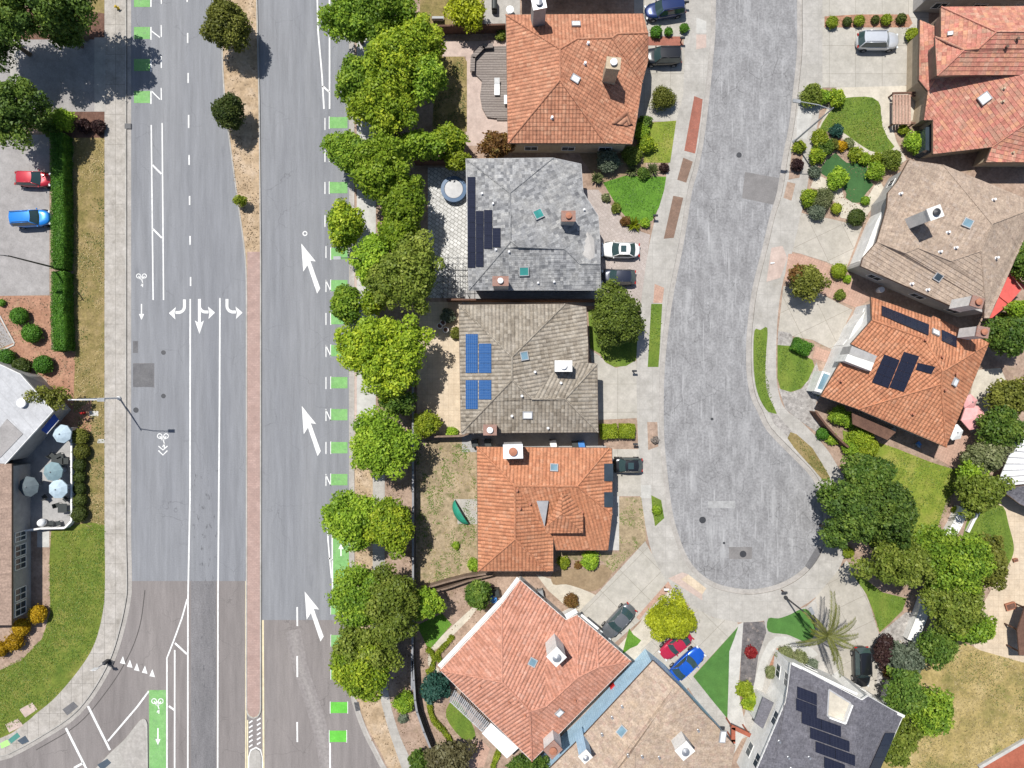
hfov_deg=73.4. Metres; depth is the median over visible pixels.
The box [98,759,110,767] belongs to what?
tactile paving
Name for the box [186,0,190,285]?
lane dash marking
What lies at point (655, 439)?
shrub
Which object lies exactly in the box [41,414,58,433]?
shop awning
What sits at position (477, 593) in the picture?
garden tree
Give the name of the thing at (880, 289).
satellite dish
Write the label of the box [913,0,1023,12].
house
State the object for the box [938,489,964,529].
planting bed
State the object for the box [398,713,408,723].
shrub
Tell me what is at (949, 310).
window
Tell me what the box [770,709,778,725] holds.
window
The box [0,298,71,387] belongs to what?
leaf litter
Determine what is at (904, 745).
garden tree
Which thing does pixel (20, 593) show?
window
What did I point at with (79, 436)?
topiary ball
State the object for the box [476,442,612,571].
house
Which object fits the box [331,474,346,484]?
bike lane marking
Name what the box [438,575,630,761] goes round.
house
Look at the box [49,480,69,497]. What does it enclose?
patio umbrella
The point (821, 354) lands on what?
front walk
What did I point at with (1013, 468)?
patio cover
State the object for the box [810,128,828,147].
shrub
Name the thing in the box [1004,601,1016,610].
garden pot
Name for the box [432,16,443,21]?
garden bench
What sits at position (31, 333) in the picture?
topiary ball
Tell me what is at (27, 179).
parked car
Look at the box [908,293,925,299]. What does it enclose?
window
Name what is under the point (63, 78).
entrance drive
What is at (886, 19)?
shrub
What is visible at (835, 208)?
shrub
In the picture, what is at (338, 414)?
bike lane marking
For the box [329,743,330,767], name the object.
bike lane edge marking
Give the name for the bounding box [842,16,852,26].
shrub
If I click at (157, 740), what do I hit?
arrow marking
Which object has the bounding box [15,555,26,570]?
window
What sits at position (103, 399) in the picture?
street lamp
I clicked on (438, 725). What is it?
hedge
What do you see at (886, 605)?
grass
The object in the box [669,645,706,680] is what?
parked car
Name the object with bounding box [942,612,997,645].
garden tree
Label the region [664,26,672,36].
shrub
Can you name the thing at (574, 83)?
house
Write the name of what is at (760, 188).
road patch
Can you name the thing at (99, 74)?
driveway apron
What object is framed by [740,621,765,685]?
gravel bed
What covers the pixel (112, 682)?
tyre polished marking
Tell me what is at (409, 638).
leaf litter
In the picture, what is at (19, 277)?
car park
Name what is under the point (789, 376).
lawn
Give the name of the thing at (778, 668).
window
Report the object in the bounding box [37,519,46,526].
planter ball
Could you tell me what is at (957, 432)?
patio umbrella
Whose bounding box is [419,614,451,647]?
lawn
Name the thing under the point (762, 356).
grass
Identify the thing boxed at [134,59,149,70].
bike lane marking
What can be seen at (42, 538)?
concrete pad
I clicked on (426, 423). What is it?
garden tree
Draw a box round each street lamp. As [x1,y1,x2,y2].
[0,255,53,267]
[68,396,120,401]
[333,256,360,260]
[784,595,816,621]
[792,99,833,142]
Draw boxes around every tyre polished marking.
[36,590,144,749]
[286,629,334,767]
[289,629,331,767]
[291,630,328,767]
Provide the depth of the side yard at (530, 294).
77.89 m
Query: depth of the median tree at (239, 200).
76.35 m
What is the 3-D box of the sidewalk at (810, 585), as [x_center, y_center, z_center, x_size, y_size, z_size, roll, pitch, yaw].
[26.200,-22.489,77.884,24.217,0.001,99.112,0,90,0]
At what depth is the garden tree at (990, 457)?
73.78 m
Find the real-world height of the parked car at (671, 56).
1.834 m
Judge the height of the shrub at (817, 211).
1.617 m
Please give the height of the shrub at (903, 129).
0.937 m
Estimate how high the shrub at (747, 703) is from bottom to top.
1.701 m
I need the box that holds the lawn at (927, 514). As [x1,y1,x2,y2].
[843,430,956,548]
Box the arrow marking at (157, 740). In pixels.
[156,728,159,743]
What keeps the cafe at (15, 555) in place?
on the lot ground at (34, 132)
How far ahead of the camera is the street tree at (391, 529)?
71.54 m
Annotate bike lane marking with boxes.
[134,0,149,6]
[134,27,149,38]
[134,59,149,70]
[134,91,149,102]
[149,690,165,767]
[329,117,346,127]
[329,182,346,192]
[329,731,345,741]
[330,702,346,712]
[331,248,346,258]
[331,280,346,290]
[331,314,343,323]
[331,345,345,355]
[331,377,346,387]
[331,409,346,419]
[331,442,346,452]
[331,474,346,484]
[331,605,337,614]
[331,635,339,646]
[333,538,348,598]
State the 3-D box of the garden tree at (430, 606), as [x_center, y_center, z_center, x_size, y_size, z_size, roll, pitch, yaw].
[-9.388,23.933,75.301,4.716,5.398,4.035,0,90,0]
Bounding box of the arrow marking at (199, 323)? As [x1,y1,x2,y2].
[195,299,214,333]
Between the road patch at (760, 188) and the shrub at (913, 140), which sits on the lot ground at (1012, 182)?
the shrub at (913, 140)
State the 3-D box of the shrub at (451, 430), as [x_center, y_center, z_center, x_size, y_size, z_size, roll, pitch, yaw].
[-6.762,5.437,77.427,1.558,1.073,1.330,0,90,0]
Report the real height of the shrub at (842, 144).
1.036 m
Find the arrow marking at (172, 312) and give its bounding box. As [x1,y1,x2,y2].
[169,299,185,318]
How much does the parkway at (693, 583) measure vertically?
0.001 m
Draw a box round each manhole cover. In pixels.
[699,517,705,522]
[740,551,745,556]
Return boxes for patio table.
[51,455,64,466]
[58,504,69,512]
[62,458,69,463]
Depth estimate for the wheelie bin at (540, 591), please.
76.81 m
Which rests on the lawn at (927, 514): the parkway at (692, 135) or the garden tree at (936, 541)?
the garden tree at (936, 541)
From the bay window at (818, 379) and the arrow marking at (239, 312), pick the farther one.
the arrow marking at (239, 312)
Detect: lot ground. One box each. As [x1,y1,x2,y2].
[0,1,127,736]
[354,0,1023,767]
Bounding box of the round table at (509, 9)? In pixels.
[506,6,513,14]
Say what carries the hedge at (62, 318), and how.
on the lot ground at (34, 132)
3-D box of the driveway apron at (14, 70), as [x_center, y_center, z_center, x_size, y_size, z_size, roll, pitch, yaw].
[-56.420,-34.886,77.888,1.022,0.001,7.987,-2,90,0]
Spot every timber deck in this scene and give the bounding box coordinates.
[470,43,506,120]
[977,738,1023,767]
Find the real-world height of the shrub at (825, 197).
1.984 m
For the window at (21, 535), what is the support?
in the cafe at (15, 555)
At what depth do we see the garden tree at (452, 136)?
74.26 m
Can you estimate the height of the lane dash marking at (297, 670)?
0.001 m
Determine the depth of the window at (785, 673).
74.25 m
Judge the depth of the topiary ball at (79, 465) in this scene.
76.99 m
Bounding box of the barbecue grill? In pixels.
[492,0,496,13]
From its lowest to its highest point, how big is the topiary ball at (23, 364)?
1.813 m
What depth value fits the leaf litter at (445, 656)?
77.86 m
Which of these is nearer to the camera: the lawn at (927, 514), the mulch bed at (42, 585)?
the lawn at (927, 514)
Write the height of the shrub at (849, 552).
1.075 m
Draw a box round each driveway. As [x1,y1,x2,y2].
[579,542,666,641]
[583,190,649,305]
[590,350,636,419]
[612,449,640,495]
[634,0,683,35]
[637,70,683,121]
[640,605,737,688]
[777,286,851,348]
[793,213,861,266]
[816,560,877,694]
[822,0,928,87]
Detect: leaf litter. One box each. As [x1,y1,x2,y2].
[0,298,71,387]
[226,1,258,249]
[355,469,395,763]
[377,126,411,427]
[385,480,424,749]
[417,579,496,743]
[809,136,883,213]
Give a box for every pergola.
[449,690,489,731]
[888,92,915,127]
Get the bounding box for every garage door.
[834,339,846,345]
[853,308,863,314]
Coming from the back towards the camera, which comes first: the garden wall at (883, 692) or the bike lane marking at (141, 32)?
the bike lane marking at (141, 32)
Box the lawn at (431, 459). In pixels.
[416,440,477,588]
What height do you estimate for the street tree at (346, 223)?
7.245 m
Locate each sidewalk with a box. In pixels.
[0,0,125,754]
[357,38,375,423]
[373,473,410,767]
[636,0,847,621]
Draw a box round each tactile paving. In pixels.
[0,740,9,747]
[8,733,19,742]
[17,736,28,743]
[62,702,77,714]
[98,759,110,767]
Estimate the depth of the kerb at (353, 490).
77.86 m
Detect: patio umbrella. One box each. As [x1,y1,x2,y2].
[19,476,42,496]
[43,462,66,480]
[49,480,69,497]
[53,424,71,442]
[950,424,962,439]
[960,406,984,429]
[963,394,977,407]
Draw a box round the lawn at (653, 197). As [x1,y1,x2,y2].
[604,176,665,223]
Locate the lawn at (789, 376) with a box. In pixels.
[777,345,813,391]
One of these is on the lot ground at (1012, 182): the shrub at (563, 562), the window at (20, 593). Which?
the shrub at (563, 562)
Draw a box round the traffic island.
[96,718,148,767]
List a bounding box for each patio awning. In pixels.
[482,722,517,757]
[979,274,1023,317]
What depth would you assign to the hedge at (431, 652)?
77.49 m
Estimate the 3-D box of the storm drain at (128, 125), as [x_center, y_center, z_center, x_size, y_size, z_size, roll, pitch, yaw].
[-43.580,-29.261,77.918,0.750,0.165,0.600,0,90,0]
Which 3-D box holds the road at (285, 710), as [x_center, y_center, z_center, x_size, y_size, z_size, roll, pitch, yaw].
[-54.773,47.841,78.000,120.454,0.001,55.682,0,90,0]
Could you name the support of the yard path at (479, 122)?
on the lot ground at (1012, 182)
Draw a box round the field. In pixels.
[881,640,1023,767]
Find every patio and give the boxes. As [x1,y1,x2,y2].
[13,427,69,531]
[416,302,461,434]
[428,168,468,297]
[931,426,974,467]
[964,368,1005,432]
[974,496,1023,661]
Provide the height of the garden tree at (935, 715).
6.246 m
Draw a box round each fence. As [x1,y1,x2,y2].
[411,381,415,690]
[411,655,433,748]
[414,159,445,165]
[414,433,470,437]
[424,571,492,587]
[431,574,492,591]
[433,23,505,33]
[446,299,597,301]
[809,411,848,447]
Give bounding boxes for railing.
[25,427,77,531]
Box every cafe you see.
[0,362,70,463]
[0,463,30,624]
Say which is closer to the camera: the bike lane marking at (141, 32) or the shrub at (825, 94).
the shrub at (825, 94)
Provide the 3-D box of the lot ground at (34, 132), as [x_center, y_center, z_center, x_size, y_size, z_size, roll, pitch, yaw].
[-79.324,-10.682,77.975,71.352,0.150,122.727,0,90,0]
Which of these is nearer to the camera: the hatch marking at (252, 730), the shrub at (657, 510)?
the shrub at (657, 510)
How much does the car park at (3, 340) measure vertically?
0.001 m
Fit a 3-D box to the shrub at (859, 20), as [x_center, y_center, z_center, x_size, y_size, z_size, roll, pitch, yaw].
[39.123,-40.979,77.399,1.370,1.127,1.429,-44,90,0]
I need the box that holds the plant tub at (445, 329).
[443,327,448,332]
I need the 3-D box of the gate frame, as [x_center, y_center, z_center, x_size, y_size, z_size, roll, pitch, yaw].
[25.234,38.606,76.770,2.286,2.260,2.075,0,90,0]
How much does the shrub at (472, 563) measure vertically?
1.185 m
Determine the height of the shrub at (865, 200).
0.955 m
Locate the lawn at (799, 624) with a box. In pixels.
[767,609,814,640]
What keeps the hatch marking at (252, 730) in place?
on the road at (285, 710)
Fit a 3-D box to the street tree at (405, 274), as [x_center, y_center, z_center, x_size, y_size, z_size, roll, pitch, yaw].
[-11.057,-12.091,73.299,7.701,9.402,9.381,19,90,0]
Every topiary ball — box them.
[0,299,5,306]
[0,346,17,363]
[0,641,8,658]
[4,632,26,652]
[8,307,29,326]
[9,616,33,636]
[11,357,32,372]
[18,323,43,342]
[26,605,47,624]
[30,353,53,375]
[69,505,88,522]
[71,426,89,444]
[71,444,90,458]
[71,458,86,472]
[71,493,86,507]
[73,471,86,482]
[73,482,86,494]
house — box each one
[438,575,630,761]
[458,303,598,434]
[466,157,600,290]
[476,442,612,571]
[505,0,647,152]
[542,649,734,767]
[737,649,904,767]
[806,297,989,447]
[847,160,1023,318]
[906,6,1023,166]
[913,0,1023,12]
[1004,484,1023,505]
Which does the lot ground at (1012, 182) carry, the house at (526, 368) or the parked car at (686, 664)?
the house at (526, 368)
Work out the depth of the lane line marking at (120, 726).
77.99 m
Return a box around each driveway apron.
[10,42,18,83]
[94,37,104,111]
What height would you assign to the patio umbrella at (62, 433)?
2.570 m
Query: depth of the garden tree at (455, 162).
74.90 m
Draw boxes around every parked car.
[8,208,52,228]
[14,170,52,188]
[600,602,636,639]
[601,240,639,258]
[601,268,635,285]
[612,456,642,473]
[644,0,685,22]
[647,45,681,67]
[658,633,693,660]
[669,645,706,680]
[850,645,872,686]
[855,30,898,52]
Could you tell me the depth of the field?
77.88 m
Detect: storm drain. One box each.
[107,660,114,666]
[125,123,131,128]
[354,702,359,710]
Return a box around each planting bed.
[579,122,649,184]
[598,420,637,447]
[765,647,796,677]
[784,254,870,306]
[807,132,893,214]
[820,439,847,475]
[825,14,912,26]
[877,612,911,694]
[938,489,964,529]
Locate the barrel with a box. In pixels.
[490,595,496,602]
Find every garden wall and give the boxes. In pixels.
[879,664,894,703]
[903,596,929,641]
[943,505,965,534]
[965,512,980,532]
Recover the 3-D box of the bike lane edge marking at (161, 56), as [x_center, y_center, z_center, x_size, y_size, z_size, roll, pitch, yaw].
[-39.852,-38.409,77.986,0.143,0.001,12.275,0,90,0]
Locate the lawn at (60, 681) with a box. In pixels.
[0,522,104,737]
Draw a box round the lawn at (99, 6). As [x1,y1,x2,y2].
[91,0,103,12]
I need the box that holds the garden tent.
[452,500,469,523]
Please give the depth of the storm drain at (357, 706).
77.86 m
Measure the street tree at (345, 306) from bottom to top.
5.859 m
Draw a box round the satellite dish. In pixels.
[876,287,884,292]
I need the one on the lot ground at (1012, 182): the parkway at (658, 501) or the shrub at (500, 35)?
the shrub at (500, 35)
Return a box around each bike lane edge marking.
[150,0,151,103]
[161,0,161,99]
[324,118,325,485]
[326,280,330,485]
[329,116,347,742]
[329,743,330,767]
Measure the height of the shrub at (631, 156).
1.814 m
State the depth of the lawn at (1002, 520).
77.87 m
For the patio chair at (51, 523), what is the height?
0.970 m
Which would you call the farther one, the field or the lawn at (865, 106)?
the field
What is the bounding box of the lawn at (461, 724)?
[446,700,474,739]
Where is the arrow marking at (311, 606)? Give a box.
[305,593,323,640]
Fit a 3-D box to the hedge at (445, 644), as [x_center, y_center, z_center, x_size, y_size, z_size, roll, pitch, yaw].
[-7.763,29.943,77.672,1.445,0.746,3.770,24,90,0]
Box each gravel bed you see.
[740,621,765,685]
[777,331,792,345]
[779,362,820,430]
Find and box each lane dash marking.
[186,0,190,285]
[296,607,297,741]
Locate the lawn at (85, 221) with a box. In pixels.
[73,138,104,524]
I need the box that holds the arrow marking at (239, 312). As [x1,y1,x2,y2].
[226,299,241,317]
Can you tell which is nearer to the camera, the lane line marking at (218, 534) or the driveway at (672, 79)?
the driveway at (672, 79)
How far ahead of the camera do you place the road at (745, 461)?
78.00 m
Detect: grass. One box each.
[603,500,643,570]
[649,306,661,348]
[755,334,774,409]
[778,346,810,387]
[791,433,828,475]
[821,105,889,149]
[846,453,955,530]
[858,579,902,628]
[976,506,1012,555]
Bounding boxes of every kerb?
[0,0,127,756]
[0,315,14,348]
[222,0,261,718]
[353,42,386,767]
[657,0,829,595]
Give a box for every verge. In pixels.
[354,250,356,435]
[355,444,400,767]
[385,440,425,754]
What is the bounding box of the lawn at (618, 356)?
[588,309,636,366]
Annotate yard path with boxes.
[428,607,475,672]
[443,40,506,145]
[467,741,489,767]
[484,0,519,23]
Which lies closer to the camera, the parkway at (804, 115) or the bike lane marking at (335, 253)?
the parkway at (804, 115)
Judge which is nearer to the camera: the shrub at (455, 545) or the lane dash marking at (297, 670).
the shrub at (455, 545)
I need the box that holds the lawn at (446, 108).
[432,57,466,131]
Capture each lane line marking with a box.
[107,691,148,741]
[187,299,190,767]
[217,298,220,767]
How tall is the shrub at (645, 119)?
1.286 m
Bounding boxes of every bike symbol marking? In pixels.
[136,273,146,286]
[151,698,163,713]
[157,433,168,447]
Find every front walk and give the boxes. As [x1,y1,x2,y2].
[536,574,594,610]
[608,496,618,549]
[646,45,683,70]
[648,36,682,44]
[688,677,735,740]
[727,623,745,752]
[753,636,817,690]
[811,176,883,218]
[813,346,829,361]
[819,86,914,171]
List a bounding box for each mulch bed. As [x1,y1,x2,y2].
[0,296,74,427]
[0,530,50,669]
[21,9,103,39]
[63,112,103,137]
[69,401,90,432]
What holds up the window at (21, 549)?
in the cafe at (15, 555)
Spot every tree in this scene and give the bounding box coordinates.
[0,0,98,50]
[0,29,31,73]
[0,74,54,153]
[22,385,72,411]
[42,25,88,49]
[199,0,252,52]
[210,91,245,133]
[232,194,249,206]
[316,0,369,46]
[319,129,364,173]
[319,487,379,552]
[324,559,380,628]
[325,197,366,253]
[328,642,392,702]
[329,283,362,327]
[329,624,404,678]
[333,312,437,402]
[334,52,376,104]
[344,64,419,135]
[345,232,391,292]
[347,123,412,202]
[349,405,424,480]
[354,0,419,40]
[360,288,385,315]
[361,25,421,87]
[361,561,419,652]
[362,496,415,559]
[363,227,445,315]
[376,126,405,139]
[377,174,428,241]
[377,218,418,252]
[377,390,418,415]
[399,128,447,163]
[401,12,446,63]
[407,747,427,767]
[411,53,448,106]
[412,409,442,439]
[413,584,446,621]
[418,670,451,704]
[422,738,477,767]
[432,121,470,159]
[442,0,486,33]
[443,149,471,171]
[464,579,492,610]
[476,130,515,157]
[505,753,549,767]
[589,276,646,348]
[643,585,697,641]
[787,263,805,283]
[789,264,832,302]
[796,591,858,677]
[813,485,840,511]
[814,477,881,544]
[817,519,854,549]
[839,452,897,491]
[848,535,945,588]
[859,477,919,549]
[872,633,894,670]
[881,665,928,715]
[884,714,922,767]
[887,640,927,672]
[908,683,954,737]
[910,522,960,565]
[914,626,960,670]
[916,584,987,638]
[919,575,955,610]
[922,531,997,597]
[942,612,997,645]
[951,472,1017,519]
[955,458,989,481]
[959,440,1017,473]
[974,404,1023,448]
[978,532,1009,590]
[980,376,1023,415]
[982,313,1023,357]
[1002,300,1023,318]
[1009,240,1023,284]
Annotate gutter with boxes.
[0,0,131,760]
[349,42,384,767]
[659,0,827,593]
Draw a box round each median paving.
[118,724,145,767]
[247,252,259,716]
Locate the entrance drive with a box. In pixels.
[0,40,93,111]
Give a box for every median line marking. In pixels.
[245,581,247,767]
[248,747,262,767]
[262,620,263,767]
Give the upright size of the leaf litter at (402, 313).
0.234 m
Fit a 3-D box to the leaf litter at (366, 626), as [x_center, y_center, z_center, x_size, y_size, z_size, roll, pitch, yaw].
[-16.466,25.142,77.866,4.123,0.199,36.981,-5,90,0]
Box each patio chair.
[46,520,55,526]
[52,502,60,508]
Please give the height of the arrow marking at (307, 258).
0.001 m
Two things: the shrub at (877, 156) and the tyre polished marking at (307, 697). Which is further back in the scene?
the tyre polished marking at (307, 697)
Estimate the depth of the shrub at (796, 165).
77.14 m
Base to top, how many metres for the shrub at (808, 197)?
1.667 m
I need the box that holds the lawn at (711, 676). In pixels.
[693,627,737,716]
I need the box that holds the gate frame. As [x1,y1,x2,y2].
[726,717,750,743]
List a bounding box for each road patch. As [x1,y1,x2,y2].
[133,341,137,352]
[133,364,153,386]
[708,501,734,507]
[729,547,751,558]
[742,172,778,203]
[805,546,821,568]
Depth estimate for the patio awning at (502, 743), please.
75.09 m
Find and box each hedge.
[49,132,74,271]
[50,270,75,351]
[425,646,435,674]
[426,702,452,744]
[434,634,454,662]
[490,748,500,767]
[598,423,618,439]
[618,423,635,438]
[789,337,813,356]
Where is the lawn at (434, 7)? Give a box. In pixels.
[420,0,451,25]
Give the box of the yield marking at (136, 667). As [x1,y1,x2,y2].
[120,657,154,676]
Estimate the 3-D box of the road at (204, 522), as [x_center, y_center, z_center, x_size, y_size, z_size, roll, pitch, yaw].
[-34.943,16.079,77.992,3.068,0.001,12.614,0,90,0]
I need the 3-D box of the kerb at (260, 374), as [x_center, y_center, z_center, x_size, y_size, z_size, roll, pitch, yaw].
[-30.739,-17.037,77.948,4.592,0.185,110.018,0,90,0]
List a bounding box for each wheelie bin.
[471,439,478,447]
[484,439,491,446]
[492,587,499,597]
[536,588,543,596]
[549,439,556,446]
[571,441,578,446]
[578,440,584,446]
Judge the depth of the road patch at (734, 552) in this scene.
77.99 m
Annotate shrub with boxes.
[37,114,62,138]
[50,107,76,132]
[76,118,90,133]
[90,119,105,134]
[390,688,413,714]
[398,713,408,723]
[439,307,456,323]
[446,426,458,437]
[450,326,458,339]
[451,541,459,549]
[466,557,477,571]
[495,30,505,41]
[556,555,570,569]
[562,592,578,607]
[574,561,581,568]
[580,550,600,570]
[591,172,604,183]
[596,149,622,172]
[601,193,610,202]
[611,201,621,213]
[620,146,643,166]
[620,216,630,226]
[624,164,639,176]
[626,217,640,231]
[634,122,650,139]
[636,134,657,153]
[637,115,653,126]
[637,166,649,180]
[640,217,649,227]
[647,162,658,177]
[648,85,676,112]
[649,25,662,38]
[651,436,659,443]
[651,505,662,515]
[659,163,669,173]
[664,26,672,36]
[679,23,689,33]
[735,680,753,697]
[740,692,756,711]
[744,644,757,658]
[764,665,775,678]
[774,643,794,658]
[790,140,806,153]
[790,158,803,171]
[793,648,808,663]
[798,82,824,107]
[799,188,818,207]
[807,145,826,165]
[807,164,821,177]
[807,204,825,220]
[807,657,819,668]
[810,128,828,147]
[812,187,835,209]
[816,138,835,155]
[816,427,828,439]
[819,88,830,104]
[825,15,838,29]
[825,433,838,445]
[826,165,849,191]
[827,123,843,137]
[827,404,849,425]
[828,88,845,107]
[828,261,847,280]
[830,202,843,214]
[832,138,839,150]
[833,289,846,300]
[837,140,847,152]
[841,438,858,454]
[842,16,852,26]
[842,547,854,557]
[843,275,850,282]
[843,411,854,429]
[844,137,854,147]
[845,206,867,226]
[847,146,864,163]
[847,427,874,449]
[853,15,865,26]
[857,151,870,165]
[858,438,879,455]
[860,196,870,204]
[864,160,885,181]
[869,152,882,162]
[870,15,880,25]
[880,13,892,25]
[881,149,902,171]
[882,667,891,677]
[895,12,906,24]
[897,125,909,134]
[901,130,921,155]
[905,27,917,41]
[998,312,1007,317]
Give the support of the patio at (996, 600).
on the lot ground at (1012, 182)
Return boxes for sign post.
[90,659,109,670]
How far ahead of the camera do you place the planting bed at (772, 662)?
77.87 m
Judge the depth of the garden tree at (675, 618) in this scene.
73.51 m
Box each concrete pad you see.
[5,719,22,731]
[20,703,36,716]
[37,531,48,546]
[89,411,97,415]
[454,499,476,523]
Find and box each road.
[0,581,379,767]
[131,0,245,580]
[191,470,217,580]
[258,0,348,619]
[664,0,822,588]
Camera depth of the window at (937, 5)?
76.33 m
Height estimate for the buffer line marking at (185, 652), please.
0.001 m
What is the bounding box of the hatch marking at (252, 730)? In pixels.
[249,718,260,747]
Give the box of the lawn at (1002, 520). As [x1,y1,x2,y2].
[963,505,1013,585]
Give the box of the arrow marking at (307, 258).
[301,244,319,292]
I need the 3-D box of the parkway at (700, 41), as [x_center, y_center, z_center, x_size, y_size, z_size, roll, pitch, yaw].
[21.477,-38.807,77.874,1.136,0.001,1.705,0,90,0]
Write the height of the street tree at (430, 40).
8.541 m
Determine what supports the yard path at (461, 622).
on the side yard at (503, 582)
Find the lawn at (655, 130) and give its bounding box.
[643,121,675,162]
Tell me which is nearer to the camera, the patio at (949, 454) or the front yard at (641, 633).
the patio at (949, 454)
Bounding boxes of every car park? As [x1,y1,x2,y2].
[0,135,48,295]
[0,321,12,347]
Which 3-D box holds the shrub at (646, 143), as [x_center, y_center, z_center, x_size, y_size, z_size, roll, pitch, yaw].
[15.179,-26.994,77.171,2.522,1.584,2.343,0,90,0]
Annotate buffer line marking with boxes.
[151,123,163,299]
[152,165,161,237]
[166,599,187,767]
[169,642,186,710]
[317,0,329,108]
[327,528,332,590]
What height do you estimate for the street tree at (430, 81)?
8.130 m
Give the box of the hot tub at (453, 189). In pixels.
[441,176,465,202]
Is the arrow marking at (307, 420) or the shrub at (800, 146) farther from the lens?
the arrow marking at (307, 420)
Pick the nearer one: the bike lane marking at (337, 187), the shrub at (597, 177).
the shrub at (597, 177)
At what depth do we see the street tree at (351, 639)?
71.48 m
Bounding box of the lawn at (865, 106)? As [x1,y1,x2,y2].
[820,97,894,152]
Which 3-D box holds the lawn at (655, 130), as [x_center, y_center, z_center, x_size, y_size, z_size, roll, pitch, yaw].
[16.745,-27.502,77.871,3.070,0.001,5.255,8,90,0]
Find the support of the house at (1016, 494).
on the lot ground at (1012, 182)
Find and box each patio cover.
[999,440,1023,484]
[1004,603,1023,654]
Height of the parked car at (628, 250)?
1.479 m
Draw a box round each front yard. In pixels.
[551,564,611,590]
[556,497,645,572]
[618,588,681,665]
[742,568,895,738]
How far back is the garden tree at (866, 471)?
71.91 m
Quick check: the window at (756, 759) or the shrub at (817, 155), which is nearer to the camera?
the window at (756, 759)
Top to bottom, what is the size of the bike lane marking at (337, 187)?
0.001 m
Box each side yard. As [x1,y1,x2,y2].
[415,571,513,766]
[462,290,597,305]
[462,432,605,451]
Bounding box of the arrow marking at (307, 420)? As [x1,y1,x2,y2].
[302,407,320,455]
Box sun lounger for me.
[494,78,499,94]
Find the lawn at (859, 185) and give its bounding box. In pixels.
[821,153,872,202]
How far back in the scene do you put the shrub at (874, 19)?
77.33 m
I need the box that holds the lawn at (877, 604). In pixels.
[853,575,906,631]
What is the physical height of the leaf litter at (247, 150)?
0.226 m
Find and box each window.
[15,529,26,542]
[15,542,26,557]
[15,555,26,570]
[15,585,26,602]
[15,599,26,617]
[524,146,537,150]
[561,147,574,150]
[598,147,612,150]
[745,740,753,757]
[752,751,760,767]
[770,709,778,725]
[775,662,780,678]
[783,671,787,686]
[802,663,816,671]
[806,371,829,391]
[865,274,882,280]
[886,178,895,187]
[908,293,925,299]
[913,124,930,158]
[930,2,949,8]
[943,308,960,313]
[973,3,988,5]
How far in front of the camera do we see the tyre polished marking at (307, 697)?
77.99 m
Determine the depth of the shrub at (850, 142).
77.30 m
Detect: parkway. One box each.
[636,582,671,619]
[640,485,650,497]
[647,422,657,449]
[648,304,661,366]
[651,495,663,525]
[653,284,663,302]
[664,196,682,238]
[669,572,701,599]
[677,158,692,181]
[682,574,705,593]
[684,96,702,152]
[696,17,705,32]
[696,34,705,48]
[753,327,776,413]
[766,246,786,281]
[769,412,791,435]
[783,182,794,200]
[788,145,802,179]
[788,432,829,479]
[796,103,825,138]
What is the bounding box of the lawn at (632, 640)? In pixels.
[623,629,640,652]
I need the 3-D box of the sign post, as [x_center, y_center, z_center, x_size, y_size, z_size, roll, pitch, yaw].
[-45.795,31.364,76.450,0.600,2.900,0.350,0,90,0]
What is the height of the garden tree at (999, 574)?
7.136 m
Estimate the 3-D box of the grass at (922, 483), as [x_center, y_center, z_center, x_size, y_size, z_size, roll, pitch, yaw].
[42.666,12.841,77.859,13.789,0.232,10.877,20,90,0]
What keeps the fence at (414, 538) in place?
on the lot ground at (1012, 182)
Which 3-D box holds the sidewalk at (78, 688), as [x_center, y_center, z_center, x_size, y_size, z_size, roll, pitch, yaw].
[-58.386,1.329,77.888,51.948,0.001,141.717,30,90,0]
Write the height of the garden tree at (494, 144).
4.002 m
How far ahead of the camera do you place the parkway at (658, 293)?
77.88 m
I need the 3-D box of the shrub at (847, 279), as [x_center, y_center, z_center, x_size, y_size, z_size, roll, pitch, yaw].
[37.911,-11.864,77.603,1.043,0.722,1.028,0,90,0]
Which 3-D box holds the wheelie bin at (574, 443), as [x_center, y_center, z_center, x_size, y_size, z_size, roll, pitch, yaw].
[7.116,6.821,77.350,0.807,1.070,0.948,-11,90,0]
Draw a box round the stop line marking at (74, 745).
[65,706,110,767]
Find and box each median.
[223,0,259,716]
[249,749,260,767]
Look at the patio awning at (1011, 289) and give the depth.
75.30 m
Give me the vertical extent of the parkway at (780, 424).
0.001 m
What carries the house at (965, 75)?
on the lot ground at (1012, 182)
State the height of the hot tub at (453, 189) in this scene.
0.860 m
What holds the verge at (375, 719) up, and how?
on the lot ground at (1012, 182)

